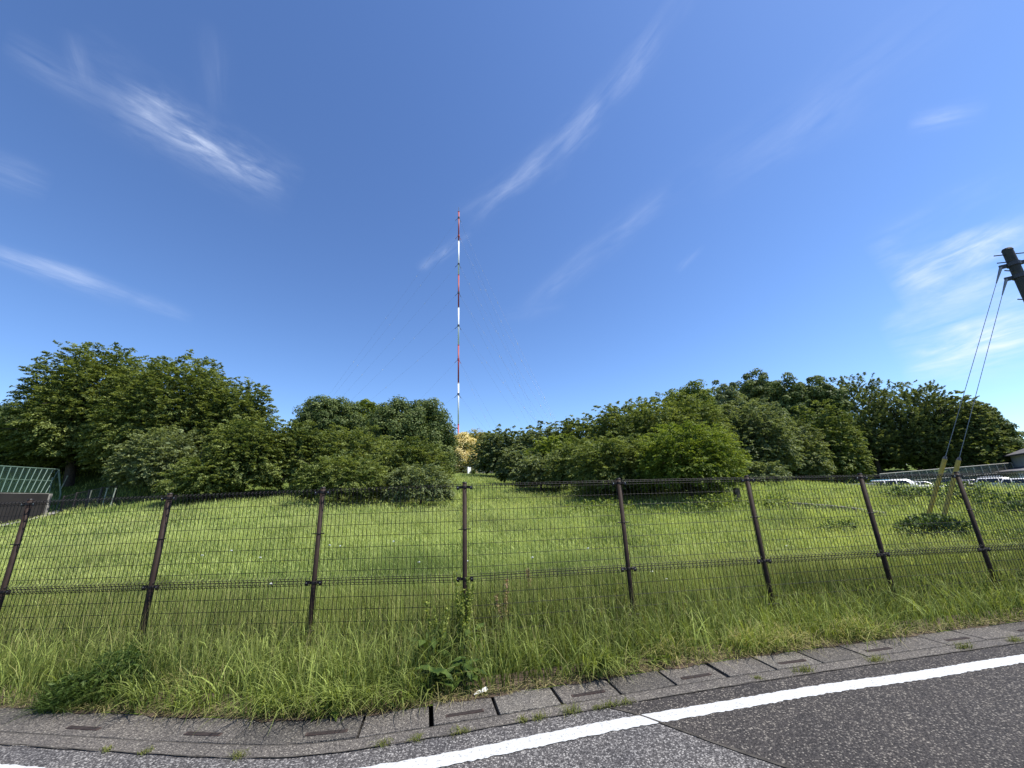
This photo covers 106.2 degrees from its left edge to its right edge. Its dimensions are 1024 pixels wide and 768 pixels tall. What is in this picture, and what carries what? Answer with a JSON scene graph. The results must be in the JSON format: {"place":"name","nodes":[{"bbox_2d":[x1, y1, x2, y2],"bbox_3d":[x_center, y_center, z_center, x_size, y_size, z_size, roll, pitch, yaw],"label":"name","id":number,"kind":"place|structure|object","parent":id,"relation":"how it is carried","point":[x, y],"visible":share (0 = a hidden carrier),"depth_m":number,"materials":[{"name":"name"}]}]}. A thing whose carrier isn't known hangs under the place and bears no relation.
{"place":"outdoors","nodes":[
{"label":"outdoors","id":0,"kind":"place"},
{"bbox_2d":[0,707,784,767],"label":"road","id":1,"kind":"structure","parent":0,"point":[658,745],"depth_m":2.54,"materials":[{"name":"grey asphalt"}]},
{"bbox_2d":[0,636,1023,757],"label":"gutter edge","id":2,"kind":"object","parent":1,"relation":"on","point":[159,747],"visible":0.95,"depth_m":2.82,"materials":[{"name":"concrete"}]},
{"bbox_2d":[0,635,1023,745],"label":"gutter crack","id":3,"kind":"object","parent":2,"relation":"on","point":[432,726],"visible":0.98,"depth_m":2.89,"materials":[{"name":"grey concrete"}]},
{"bbox_2d":[0,642,1023,757],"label":"gutter crack","id":4,"kind":"object","parent":2,"relation":"on","point":[463,731],"visible":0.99,"depth_m":2.76,"materials":[{"name":"grey concrete"}]},
{"bbox_2d":[0,654,1023,767],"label":"road line","id":5,"kind":"object","parent":1,"relation":"on","point":[489,750],"visible":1,"depth_m":2.85,"materials":[{"name":"paint"}]},
{"bbox_2d":[609,707,790,767],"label":"road joint","id":6,"kind":"object","parent":1,"relation":"on","point":[741,751],"visible":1,"depth_m":2.55,"materials":[{"name":"black asphalt"}]},
{"bbox_2d":[0,465,1023,718],"bbox_3d":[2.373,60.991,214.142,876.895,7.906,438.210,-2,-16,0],"label":"ground","id":7,"kind":"structure","parent":0,"point":[84,477],"depth_m":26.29,"materials":[{"name":"green plant"}]},
{"bbox_2d":[0,408,26,471],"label":"tree","id":8,"kind":"object","parent":7,"relation":"on","point":[3,461],"visible":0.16,"depth_m":29.80,"materials":[{"name":"green plant"}]},
{"bbox_2d":[0,493,52,525],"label":"retaining wall","id":9,"kind":"structure","parent":7,"relation":"on","point":[11,497],"depth_m":23.32,"materials":[{"name":"concrete"}]},
{"bbox_2d":[0,465,61,508],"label":"net fence","id":10,"kind":"object","parent":9,"relation":"on","point":[35,468],"visible":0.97,"depth_m":24.49,"materials":[{"name":"green metal"}]},
{"bbox_2d":[5,441,110,473],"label":"cherry tree","id":11,"kind":"object","parent":7,"relation":"on","point":[45,462],"visible":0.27,"depth_m":29.61,"materials":[{"name":"green plant"}]},
{"bbox_2d":[0,340,156,486],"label":"cherry tree","id":12,"kind":"object","parent":7,"relation":"on","point":[55,415],"visible":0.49,"depth_m":28.93,"materials":[{"name":"green plant"}]},
{"bbox_2d":[60,485,117,511],"bbox_3d":[-26.493,7.306,23.916,3.798,1.878,0.305,-4,-16,7],"label":"rail fence","id":13,"kind":"object","parent":7,"relation":"on","point":[88,494],"visible":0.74,"depth_m":23.94,"materials":[{"name":"grey metal"}]},
{"bbox_2d":[98,424,207,494],"bbox_3d":[-23.400,5.167,25.832,5.939,4.959,5.007,-2,-16,0],"label":"cherry tree","id":14,"kind":"object","parent":7,"relation":"on","point":[149,460],"visible":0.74,"depth_m":24.44,"materials":[{"name":"green plant"}]},
{"bbox_2d":[70,349,243,470],"bbox_3d":[-27.260,2.791,31.575,11.545,10.666,10.853,-2,-16,0],"label":"cherry tree","id":15,"kind":"object","parent":7,"relation":"on","point":[170,404],"visible":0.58,"depth_m":28.57,"materials":[{"name":"green plant"}]},
{"bbox_2d":[151,447,250,502],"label":"cherry tree","id":16,"kind":"object","parent":7,"relation":"on","point":[185,481],"visible":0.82,"depth_m":21.65,"materials":[{"name":"green plant"}]},
{"bbox_2d":[182,376,279,453],"bbox_3d":[-21.997,3.492,30.120,7.060,8.520,6.258,-2,-16,0],"label":"cherry tree","id":17,"kind":"object","parent":7,"relation":"on","point":[247,406],"visible":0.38,"depth_m":29.34,"materials":[{"name":"green plant"}]},
{"bbox_2d":[189,413,296,498],"bbox_3d":[-17.060,4.664,24.403,6.470,5.679,5.365,-2,-16,0],"label":"cherry tree","id":18,"kind":"object","parent":7,"relation":"on","point":[244,445],"visible":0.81,"depth_m":23.36,"materials":[{"name":"green plant"}]},
{"bbox_2d":[254,419,324,495],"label":"cherry tree","id":19,"kind":"object","parent":7,"relation":"on","point":[302,436],"visible":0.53,"depth_m":25.25,"materials":[{"name":"green plant"}]},
{"bbox_2d":[289,394,367,443],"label":"oak tree","id":20,"kind":"object","parent":7,"relation":"on","point":[324,413],"visible":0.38,"depth_m":40.36,"materials":[{"name":"green plant"}]},
{"bbox_2d":[284,449,388,504],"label":"cherry tree","id":21,"kind":"object","parent":7,"relation":"on","point":[328,474],"visible":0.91,"depth_m":19.16,"materials":[{"name":"green plant"}]},
{"bbox_2d":[294,422,396,490],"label":"cherry tree","id":22,"kind":"object","parent":7,"relation":"on","point":[352,447],"visible":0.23,"depth_m":26.01,"materials":[{"name":"green plant"}]},
{"bbox_2d":[356,399,377,430],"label":"oak tree","id":23,"kind":"object","parent":7,"relation":"on","point":[367,405],"visible":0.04,"depth_m":44.27,"materials":[{"name":"green plant"}]},
{"bbox_2d":[361,396,458,477],"bbox_3d":[-10.091,5.209,36.628,10.132,8.621,8.749,-2,-16,0],"label":"oak tree","id":24,"kind":"object","parent":7,"relation":"on","point":[397,418],"visible":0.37,"depth_m":35.08,"materials":[{"name":"green plant"}]},
{"bbox_2d":[364,435,464,485],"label":"cherry tree","id":25,"kind":"object","parent":7,"relation":"on","point":[420,453],"visible":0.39,"depth_m":23.73,"materials":[{"name":"green plant"}]},
{"bbox_2d":[376,461,456,505],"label":"cherry tree","id":26,"kind":"object","parent":7,"relation":"on","point":[409,476],"visible":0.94,"depth_m":19.42,"materials":[{"name":"green plant"}]},
{"bbox_2d":[404,599,462,671],"bbox_3d":[-0.783,2.590,3.927,0.668,0.716,0.619,2,-17,-15],"label":"dock plant","id":27,"kind":"object","parent":7,"relation":"on","point":[444,630],"visible":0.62,"depth_m":3.94,"materials":[{"name":"green plant"}]},
{"bbox_2d":[327,211,551,432],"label":"radio mast","id":28,"kind":"object","parent":7,"relation":"on","point":[458,293],"visible":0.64,"depth_m":161.14,"materials":[{"name":"metal"}]},
{"bbox_2d":[452,432,479,473],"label":"flowering tree","id":29,"kind":"object","parent":7,"relation":"on","point":[463,450],"visible":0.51,"depth_m":78.75,"materials":[{"name":"yellow plant"}]},
{"bbox_2d":[435,570,502,667],"bbox_3d":[-0.481,2.500,3.994,0.822,1.005,0.768,-2,-16,0],"label":"dock plant","id":30,"kind":"object","parent":7,"relation":"on","point":[465,620],"visible":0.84,"depth_m":4.14,"materials":[{"name":"green plant"}]},
{"bbox_2d":[468,423,530,473],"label":"feathery tree","id":31,"kind":"object","parent":7,"relation":"on","point":[488,452],"visible":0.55,"depth_m":53.77,"materials":[{"name":"green plant"}]},
{"bbox_2d":[0,523,1023,735],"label":"verge grass","id":32,"kind":"structure","parent":7,"relation":"on","point":[205,669],"depth_m":4.25,"materials":[{"name":"green plant"}]},
{"bbox_2d":[2,658,160,723],"bbox_3d":[-3.677,2.683,3.389,1.240,0.477,0.944,6,-18,-26],"label":"vetch tangle","id":33,"kind":"object","parent":32,"relation":"on","point":[59,690],"visible":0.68,"depth_m":3.29,"materials":[{"name":"green plant"}]},
{"bbox_2d":[32,633,186,709],"bbox_3d":[-3.755,2.822,3.787,1.844,0.706,1.257,-16,-21,39],"label":"vetch tangle","id":34,"kind":"object","parent":32,"relation":"on","point":[134,658],"visible":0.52,"depth_m":3.54,"materials":[{"name":"green plant"}]},
{"bbox_2d":[307,685,356,722],"bbox_3d":[-1.445,2.556,3.091,0.314,0.152,0.367,-7,-17,16],"label":"broadleaf weed","id":35,"kind":"object","parent":32,"relation":"on","point":[334,714],"visible":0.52,"depth_m":3.02,"materials":[{"name":"green plant"}]},
{"bbox_2d":[413,664,461,691],"bbox_3d":[-0.630,2.494,3.279,0.390,0.192,0.372,10,-20,-35],"label":"broadleaf weed","id":36,"kind":"object","parent":32,"relation":"on","point":[438,671],"visible":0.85,"depth_m":3.26,"materials":[{"name":"green plant"}]},
{"bbox_2d":[443,656,487,690],"bbox_3d":[-0.406,2.526,3.398,0.403,0.220,0.372,-2,-16,0],"label":"broadleaf weed","id":37,"kind":"object","parent":32,"relation":"on","point":[471,675],"visible":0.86,"depth_m":3.36,"materials":[{"name":"green plant"}]},
{"bbox_2d":[0,471,1023,666],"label":"fence","id":38,"kind":"object","parent":7,"relation":"on","point":[314,582],"visible":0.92,"depth_m":4.76,"materials":[{"name":"metal"}]},
{"bbox_2d":[494,447,534,482],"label":"cherry tree","id":39,"kind":"object","parent":7,"relation":"on","point":[508,462],"visible":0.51,"depth_m":38.38,"materials":[{"name":"green plant"}]},
{"bbox_2d":[510,452,562,491],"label":"cherry tree","id":40,"kind":"object","parent":7,"relation":"on","point":[531,470],"visible":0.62,"depth_m":29.50,"materials":[{"name":"green plant"}]},
{"bbox_2d":[508,420,564,460],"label":"feathery tree","id":41,"kind":"object","parent":7,"relation":"on","point":[529,437],"visible":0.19,"depth_m":48.53,"materials":[{"name":"green plant"}]},
{"bbox_2d":[522,433,580,487],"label":"oak tree","id":42,"kind":"object","parent":7,"relation":"on","point":[547,446],"visible":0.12,"depth_m":32.91,"materials":[{"name":"green plant"}]},
{"bbox_2d":[541,435,604,488],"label":"cherry tree","id":43,"kind":"object","parent":7,"relation":"on","point":[558,472],"visible":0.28,"depth_m":25.51,"materials":[{"name":"green plant"}]},
{"bbox_2d":[551,412,603,449],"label":"cherry tree","id":44,"kind":"object","parent":7,"relation":"on","point":[582,430],"visible":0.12,"depth_m":43.76,"materials":[{"name":"green plant"}]},
{"bbox_2d":[568,483,632,497],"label":"undergrowth bush","id":45,"kind":"object","parent":7,"relation":"on","point":[576,490],"visible":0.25,"depth_m":21.96,"materials":[{"name":"green plant"}]},
{"bbox_2d":[566,498,640,514],"bbox_3d":[3.748,5.098,15.993,3.172,0.729,1.923,-2,-16,0],"label":"weed clump","id":46,"kind":"object","parent":7,"relation":"on","point":[588,505],"visible":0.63,"depth_m":15.93,"materials":[{"name":"green plant"}]},
{"bbox_2d":[564,431,657,494],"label":"cherry tree","id":47,"kind":"object","parent":7,"relation":"on","point":[606,461],"visible":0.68,"depth_m":19.85,"materials":[{"name":"green plant"}]},
{"bbox_2d":[585,396,670,446],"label":"cherry tree","id":48,"kind":"object","parent":7,"relation":"on","point":[607,421],"visible":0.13,"depth_m":33.77,"materials":[{"name":"green plant"}]},
{"bbox_2d":[622,482,684,495],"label":"undergrowth bush","id":49,"kind":"object","parent":7,"relation":"on","point":[653,490],"visible":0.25,"depth_m":20.31,"materials":[{"name":"green plant"}]},
{"bbox_2d":[608,391,745,465],"bbox_3d":[11.480,3.978,27.183,9.847,7.109,8.566,-2,-16,0],"label":"cherry tree","id":50,"kind":"object","parent":7,"relation":"on","point":[664,416],"visible":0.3,"depth_m":26.43,"materials":[{"name":"green plant"}]},
{"bbox_2d":[631,419,752,503],"bbox_3d":[8.461,3.847,18.389,5.663,4.189,4.781,-2,-16,0],"label":"cherry tree","id":51,"kind":"object","parent":7,"relation":"on","point":[682,454],"visible":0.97,"depth_m":17.35,"materials":[{"name":"green plant"}]},
{"bbox_2d":[662,379,722,424],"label":"oak tree","id":52,"kind":"object","parent":7,"relation":"on","point":[688,389],"visible":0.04,"depth_m":41.65,"materials":[{"name":"green plant"}]},
{"bbox_2d":[677,480,732,494],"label":"undergrowth bush","id":53,"kind":"object","parent":7,"relation":"on","point":[701,492],"visible":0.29,"depth_m":19.52,"materials":[{"name":"green plant"}]},
{"bbox_2d":[684,493,746,508],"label":"weed clump","id":54,"kind":"object","parent":7,"relation":"on","point":[726,502],"visible":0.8,"depth_m":15.45,"materials":[{"name":"green plant"}]},
{"bbox_2d":[710,380,747,416],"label":"oak tree","id":55,"kind":"object","parent":7,"relation":"on","point":[729,392],"visible":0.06,"depth_m":67.88,"materials":[{"name":"green plant"}]},
{"bbox_2d":[735,368,782,406],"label":"oak tree","id":56,"kind":"object","parent":7,"relation":"on","point":[751,389],"visible":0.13,"depth_m":70.49,"materials":[{"name":"green plant"}]},
{"bbox_2d":[716,393,806,472],"bbox_3d":[21.044,4.868,33.997,7.923,7.906,6.946,-2,-16,0],"label":"cherry tree","id":57,"kind":"object","parent":7,"relation":"on","point":[761,438],"visible":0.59,"depth_m":32.22,"materials":[{"name":"green plant"}]},
{"bbox_2d":[740,460,791,483],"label":"bush","id":58,"kind":"object","parent":7,"relation":"on","point":[758,469],"visible":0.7,"depth_m":25.64,"materials":[{"name":"green plant"}]},
{"bbox_2d":[762,372,824,481],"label":"oak tree","id":59,"kind":"object","parent":7,"relation":"on","point":[795,394],"visible":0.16,"depth_m":64.42,"materials":[{"name":"green plant"}]},
{"bbox_2d":[779,419,837,480],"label":"feathery tree","id":60,"kind":"object","parent":7,"relation":"on","point":[818,462],"visible":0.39,"depth_m":42.67,"materials":[{"name":"green plant"}]},
{"bbox_2d":[767,502,888,518],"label":"stone kerb","id":61,"kind":"structure","parent":7,"relation":"on","point":[793,503],"depth_m":13.01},
{"bbox_2d":[790,399,877,483],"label":"cherry tree","id":62,"kind":"object","parent":7,"relation":"on","point":[851,459],"visible":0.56,"depth_m":48.87,"materials":[{"name":"green plant"}]},
{"bbox_2d":[805,375,871,483],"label":"oak tree","id":63,"kind":"object","parent":7,"relation":"on","point":[821,390],"visible":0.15,"depth_m":62.70,"materials":[{"name":"green plant"}]},
{"bbox_2d":[829,372,910,478],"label":"feathery tree","id":64,"kind":"object","parent":7,"relation":"on","point":[866,421],"visible":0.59,"depth_m":66.34,"materials":[{"name":"green plant"}]},
{"bbox_2d":[868,441,935,473],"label":"cherry tree","id":65,"kind":"object","parent":7,"relation":"on","point":[905,466],"visible":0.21,"depth_m":65.46,"materials":[{"name":"green plant"}]},
{"bbox_2d":[870,378,950,476],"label":"feathery tree","id":66,"kind":"object","parent":7,"relation":"on","point":[910,435],"visible":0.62,"depth_m":64.50,"materials":[{"name":"green plant"}]},
{"bbox_2d":[892,513,972,540],"bbox_3d":[10.191,3.474,9.335,1.719,0.686,1.188,-2,-16,0],"label":"leafy bush","id":67,"kind":"object","parent":7,"relation":"on","point":[929,523],"visible":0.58,"depth_m":9.19,"materials":[{"name":"green plant"}]},
{"bbox_2d":[895,380,976,476],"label":"feathery tree","id":68,"kind":"object","parent":7,"relation":"on","point":[930,387],"visible":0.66,"depth_m":63.11,"materials":[{"name":"green plant"}]},
{"bbox_2d":[910,417,982,473],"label":"cherry tree","id":69,"kind":"object","parent":7,"relation":"on","point":[937,464],"visible":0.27,"depth_m":61.84,"materials":[{"name":"green plant"}]},
{"bbox_2d":[879,463,1013,482],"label":"grey net fence","id":70,"kind":"object","parent":7,"relation":"on","point":[950,471],"visible":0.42,"depth_m":55.58,"materials":[{"name":"grey metal"}]},
{"bbox_2d":[922,481,991,500],"bbox_3d":[13.740,3.321,11.922,1.840,0.645,1.136,-2,-16,0],"label":"weed clump","id":71,"kind":"object","parent":7,"relation":"on","point":[958,497],"visible":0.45,"depth_m":11.79,"materials":[{"name":"green plant"}]},
{"bbox_2d":[927,390,1014,477],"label":"feathery tree","id":72,"kind":"object","parent":7,"relation":"on","point":[976,416],"visible":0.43,"depth_m":61.56,"materials":[{"name":"green plant"}]},
{"bbox_2d":[950,431,1023,479],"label":"cherry tree","id":73,"kind":"object","parent":7,"relation":"on","point":[989,459],"visible":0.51,"depth_m":58.98,"materials":[{"name":"green plant"}]},
{"bbox_2d":[954,400,1019,478],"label":"oak tree","id":74,"kind":"object","parent":7,"relation":"on","point":[1003,421],"visible":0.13,"depth_m":61.26,"materials":[{"name":"green plant"}]},
{"bbox_2d":[969,490,1023,510],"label":"weed clump","id":75,"kind":"object","parent":7,"relation":"on","point":[1008,493],"visible":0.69,"depth_m":10.45,"materials":[{"name":"green plant"}]},
{"bbox_2d":[988,427,1023,477],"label":"oak tree","id":76,"kind":"object","parent":7,"relation":"on","point":[1019,439],"visible":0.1,"depth_m":59.30,"materials":[{"name":"green plant"}]},
{"bbox_2d":[994,247,1023,301],"bbox_3d":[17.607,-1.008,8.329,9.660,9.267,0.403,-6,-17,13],"label":"utility pole","id":77,"kind":"object","parent":7,"relation":"on","point":[1013,264],"visible":1,"depth_m":10.02,"materials":[{"name":"metal"}]},
{"bbox_2d":[926,267,1001,514],"bbox_3d":[11.902,0.482,10.097,3.073,6.877,0.095,-14,-20,34],"label":"pole stay","id":78,"kind":"object","parent":77,"relation":"attached to","point":[942,465],"visible":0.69,"depth_m":10.10,"materials":[{"name":"metal"}]},
{"bbox_2d":[942,279,1007,514],"bbox_3d":[11.891,0.631,9.852,2.893,6.579,0.095,-11,-19,28],"label":"pole stay","id":79,"kind":"object","parent":77,"relation":"attached to","point":[957,464],"visible":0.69,"depth_m":9.78,"materials":[{"name":"metal"}]},
{"bbox_2d":[0,0,1023,442],"label":"sky","id":80,"kind":"structure","parent":0,"point":[650,197],"materials":[{"name":"blue"}]},
{"bbox_2d":[429,710,624,726],"bbox_3d":[1.162,2.941,4.133,30.002,0.001,2.916,-1,-16,-3],"label":"gutter bed","id":81,"kind":"object","parent":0,"point":[430,721],"depth_m":3.09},
{"bbox_2d":[0,707,38,725],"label":"gutter lid","id":82,"kind":"object","parent":81,"relation":"on","point":[5,716],"visible":0.32,"depth_m":3.23,"materials":[{"name":"concrete"}]},
{"bbox_2d":[0,710,85,744],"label":"gutter lid","id":83,"kind":"object","parent":81,"relation":"on","point":[41,723],"visible":0.39,"depth_m":3.08,"materials":[{"name":"concrete"}]},
{"bbox_2d":[42,712,140,736],"bbox_3d":[-3.290,2.731,3.054,0.519,0.107,0.378,-5,-17,8],"label":"gutter lid","id":84,"kind":"object","parent":81,"relation":"on","point":[95,724],"visible":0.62,"depth_m":3.02,"materials":[{"name":"concrete"}]},
{"bbox_2d":[100,715,197,740],"bbox_3d":[-2.778,2.692,2.980,0.509,0.104,0.378,-5,-17,8],"label":"gutter lid","id":85,"kind":"object","parent":81,"relation":"on","point":[156,728],"visible":0.47,"depth_m":2.94,"materials":[{"name":"concrete"}]},
{"bbox_2d":[159,717,256,756],"bbox_3d":[-2.253,2.647,2.910,0.546,0.110,0.378,-4,-16,7],"label":"gutter lid","id":86,"kind":"object","parent":81,"relation":"on","point":[220,731],"visible":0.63,"depth_m":2.87,"materials":[{"name":"concrete"}]},
{"bbox_2d":[225,719,310,756],"bbox_3d":[-1.781,2.618,2.859,0.442,0.103,0.406,-2,-16,0],"label":"gutter lid","id":87,"kind":"object","parent":81,"relation":"on","point":[283,732],"visible":0.42,"depth_m":2.81,"materials":[{"name":"concrete"}]},
{"bbox_2d":[289,715,365,743],"bbox_3d":[-1.345,2.598,2.865,0.458,0.111,0.377,-1,-16,-5],"label":"gutter lid","id":88,"kind":"object","parent":81,"relation":"on","point":[326,730],"visible":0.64,"depth_m":2.81,"materials":[{"name":"concrete"}]},
{"bbox_2d":[359,706,428,743],"bbox_3d":[-0.882,2.604,2.933,0.488,0.104,0.378,1,-17,-12],"label":"gutter lid","id":89,"kind":"object","parent":81,"relation":"on","point":[401,720],"visible":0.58,"depth_m":2.88,"materials":[{"name":"concrete"}]},
{"bbox_2d":[433,697,496,727],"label":"gutter lid","id":90,"kind":"object","parent":81,"relation":"on","point":[447,712],"visible":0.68,"depth_m":2.99,"materials":[{"name":"concrete"}]},
{"bbox_2d":[492,687,560,719],"bbox_3d":[0.108,2.629,3.156,0.493,0.107,0.378,2,-17,-13],"label":"gutter lid","id":91,"kind":"object","parent":81,"relation":"on","point":[522,700],"visible":0.62,"depth_m":3.11,"materials":[{"name":"concrete"}]},
{"bbox_2d":[549,679,619,704],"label":"gutter lid","id":92,"kind":"object","parent":81,"relation":"on","point":[574,693],"visible":0.59,"depth_m":3.23,"materials":[{"name":"concrete"}]},
{"bbox_2d":[605,671,674,702],"bbox_3d":[1.112,2.659,3.386,0.496,0.104,0.378,2,-17,-13],"label":"gutter lid","id":93,"kind":"object","parent":81,"relation":"on","point":[644,681],"visible":0.47,"depth_m":3.34,"materials":[{"name":"concrete"}]},
{"bbox_2d":[657,664,725,685],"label":"gutter lid","id":94,"kind":"object","parent":81,"relation":"on","point":[692,674],"visible":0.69,"depth_m":3.45,"materials":[{"name":"concrete"}]},
{"bbox_2d":[705,657,774,683],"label":"gutter lid","id":95,"kind":"object","parent":81,"relation":"on","point":[740,667],"visible":0.46,"depth_m":3.56,"materials":[{"name":"concrete"}]},
{"bbox_2d":[751,651,820,669],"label":"gutter lid","id":96,"kind":"object","parent":81,"relation":"on","point":[786,660],"visible":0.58,"depth_m":3.65,"materials":[{"name":"concrete"}]},
{"bbox_2d":[795,646,865,662],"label":"gutter lid","id":97,"kind":"object","parent":81,"relation":"on","point":[830,654],"visible":0.42,"depth_m":3.76,"materials":[{"name":"concrete"}]},
{"bbox_2d":[839,639,907,658],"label":"gutter lid","id":98,"kind":"object","parent":81,"relation":"on","point":[881,648],"visible":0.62,"depth_m":3.84,"materials":[{"name":"concrete"}]},
{"bbox_2d":[877,636,947,650],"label":"gutter lid","id":99,"kind":"object","parent":81,"relation":"on","point":[914,643],"visible":0.37,"depth_m":3.94,"materials":[{"name":"concrete"}]},
{"bbox_2d":[917,631,984,644],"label":"gutter lid","id":100,"kind":"object","parent":81,"relation":"on","point":[946,637],"visible":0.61,"depth_m":4.03,"materials":[{"name":"concrete"}]},
{"bbox_2d":[950,626,1022,646],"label":"gutter lid","id":101,"kind":"object","parent":81,"relation":"on","point":[988,633],"visible":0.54,"depth_m":4.11,"materials":[{"name":"concrete"}]},
{"bbox_2d":[989,622,1023,634],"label":"gutter lid","id":102,"kind":"object","parent":81,"relation":"on","point":[1016,627],"visible":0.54,"depth_m":4.27,"materials":[{"name":"concrete"}]},
{"bbox_2d":[606,643,1023,767],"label":"road","id":103,"kind":"structure","parent":0,"point":[972,719],"depth_m":2.73,"materials":[{"name":"grey asphalt"}]},
{"bbox_2d":[988,449,1023,477],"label":"grey house","id":104,"kind":"structure","parent":0,"point":[1017,458],"depth_m":54.86,"materials":[{"name":"stone"}]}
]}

